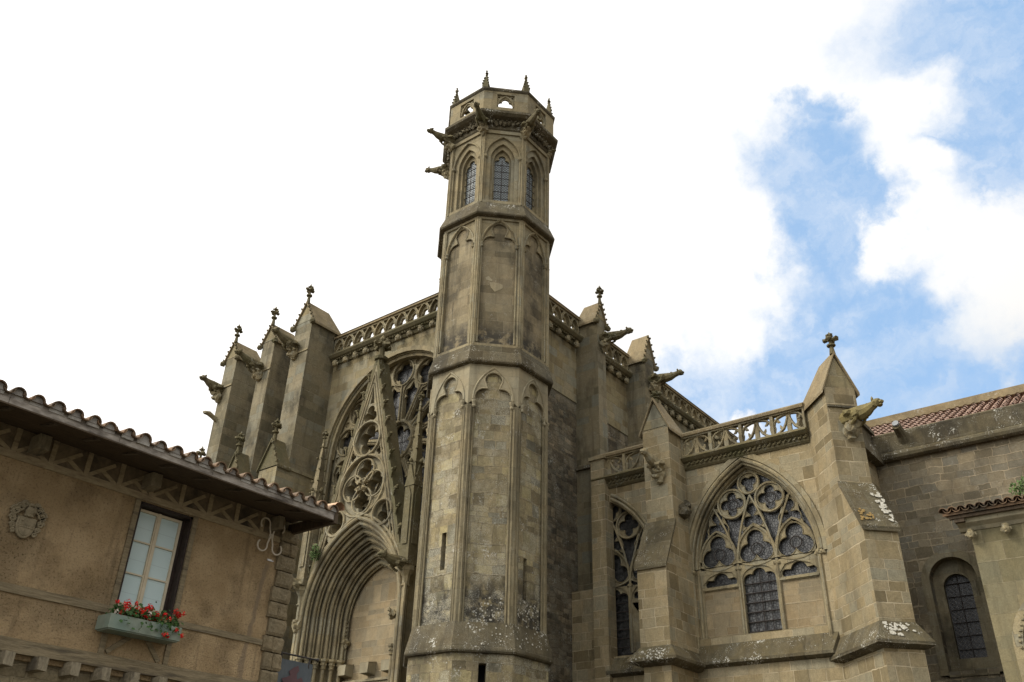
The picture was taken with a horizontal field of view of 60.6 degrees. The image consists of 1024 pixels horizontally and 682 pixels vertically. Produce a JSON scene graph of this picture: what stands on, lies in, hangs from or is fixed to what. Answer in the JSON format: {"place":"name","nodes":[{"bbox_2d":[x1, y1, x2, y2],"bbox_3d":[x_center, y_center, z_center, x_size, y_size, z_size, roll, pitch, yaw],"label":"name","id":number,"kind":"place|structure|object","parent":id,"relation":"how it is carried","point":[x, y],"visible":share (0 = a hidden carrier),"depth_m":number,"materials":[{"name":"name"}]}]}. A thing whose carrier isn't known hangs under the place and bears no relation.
{"place":"outdoors","nodes":[
{"label":"outdoors","id":0,"kind":"place"},
{"bbox_2d":[0,0,1023,456],"label":"sky","id":1,"kind":"structure","parent":0,"point":[742,184],"materials":[{"name":"white"}]},
{"label":"ground","id":2,"kind":"structure","parent":0,"visible":0},
{"bbox_2d":[0,379,344,681],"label":"timber framed house","id":3,"kind":"structure","parent":2,"relation":"on","point":[97,517],"depth_m":11.42,"materials":[{"name":"paint"}]},
{"bbox_2d":[95,613,181,643],"bbox_3d":[-4.730,3.660,11.115,0.305,0.185,1.000,-20,-36,33],"label":"window box","id":4,"kind":"object","parent":3,"relation":"attached to","point":[109,623],"visible":0.95,"depth_m":10.95,"materials":[{"name":"grey paint"}]},
{"bbox_2d":[105,599,138,629],"bbox_3d":[-4.864,3.412,10.943,0.316,0.374,0.360,-20,-36,33],"label":"geranium","id":5,"kind":"object","parent":4,"relation":"in","point":[117,609],"visible":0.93,"depth_m":10.89,"materials":[{"name":"red plant"}]},
{"bbox_2d":[129,601,161,630],"bbox_3d":[-4.679,3.541,11.136,0.330,0.387,0.393,-20,-36,33],"label":"geranium","id":6,"kind":"object","parent":4,"relation":"in","point":[148,610],"visible":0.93,"depth_m":11.12,"materials":[{"name":"red plant"}]},
{"bbox_2d":[151,601,185,637],"bbox_3d":[-4.486,3.628,11.360,0.336,0.493,0.428,-20,-36,33],"label":"geranium","id":7,"kind":"object","parent":4,"relation":"in","point":[170,622],"visible":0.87,"depth_m":11.32,"materials":[{"name":"red plant"}]},
{"bbox_2d":[116,501,192,617],"bbox_3d":[-4.901,2.986,11.837,0.300,1.425,0.835,-20,-36,33],"label":"casement window","id":8,"kind":"structure","parent":3,"relation":"in","point":[156,555],"depth_m":11.91,"materials":[{"name":"white glass"}]},
{"bbox_2d":[281,652,318,661],"bbox_3d":[-3.396,5.584,13.030,0.051,1.955,1.056,-20,-36,33],"label":"banner bracket","id":9,"kind":"object","parent":3,"relation":"attached to","point":[317,660],"visible":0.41,"depth_m":13.56,"materials":[{"name":"metal"}]},
{"bbox_2d":[277,653,312,681],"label":"banner","id":10,"kind":"object","parent":9,"relation":"hanging from","point":[292,671],"visible":0.81,"depth_m":13.39,"materials":[{"name":"fabric"}]},
{"bbox_2d":[196,70,1023,681],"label":"basilica","id":11,"kind":"structure","parent":2,"relation":"on","point":[506,466],"depth_m":26.85,"materials":[{"name":"stone"}]},
{"bbox_2d":[310,544,320,561],"bbox_3d":[-6.608,7.117,29.450,0.419,0.651,0.413,-20,-36,33],"label":"bush","id":12,"kind":"object","parent":11,"relation":"on","point":[315,554],"visible":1,"depth_m":29.40,"materials":[{"name":"green plant"}]},
{"bbox_2d":[328,357,432,518],"bbox_3d":[-4.095,3.613,31.753,7.000,6.874,0.332,-20,-36,33],"label":"rose window","id":13,"kind":"structure","parent":11,"relation":"in","point":[407,381],"depth_m":32.54,"materials":[{"name":"stone"}]},
{"bbox_2d":[610,493,646,655],"bbox_3d":[3.314,7.482,28.249,3.801,5.219,0.510,-20,-36,33],"label":"chapel window","id":14,"kind":"structure","parent":11,"relation":"in","point":[628,532],"depth_m":28.12,"materials":[{"name":"stone"}]},
{"bbox_2d":[699,469,827,638],"bbox_3d":[7.196,6.176,25.760,3.800,5.200,0.253,-20,-36,33],"label":"chapel window","id":15,"kind":"structure","parent":11,"relation":"in","point":[754,518],"depth_m":25.61,"materials":[{"name":"stone"}]},
{"bbox_2d":[921,549,1003,677],"bbox_3d":[12.543,7.421,24.430,2.000,3.800,0.570,-20,-36,33],"label":"round arched window","id":16,"kind":"structure","parent":11,"relation":"in","point":[971,644],"depth_m":24.42,"materials":[{"name":"grey stone"}]},
{"bbox_2d":[1008,476,1023,495],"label":"weed clump","id":17,"kind":"object","parent":11,"relation":"on","point":[1020,488],"visible":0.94,"depth_m":22.08,"materials":[{"name":"green plant"}]}
]}

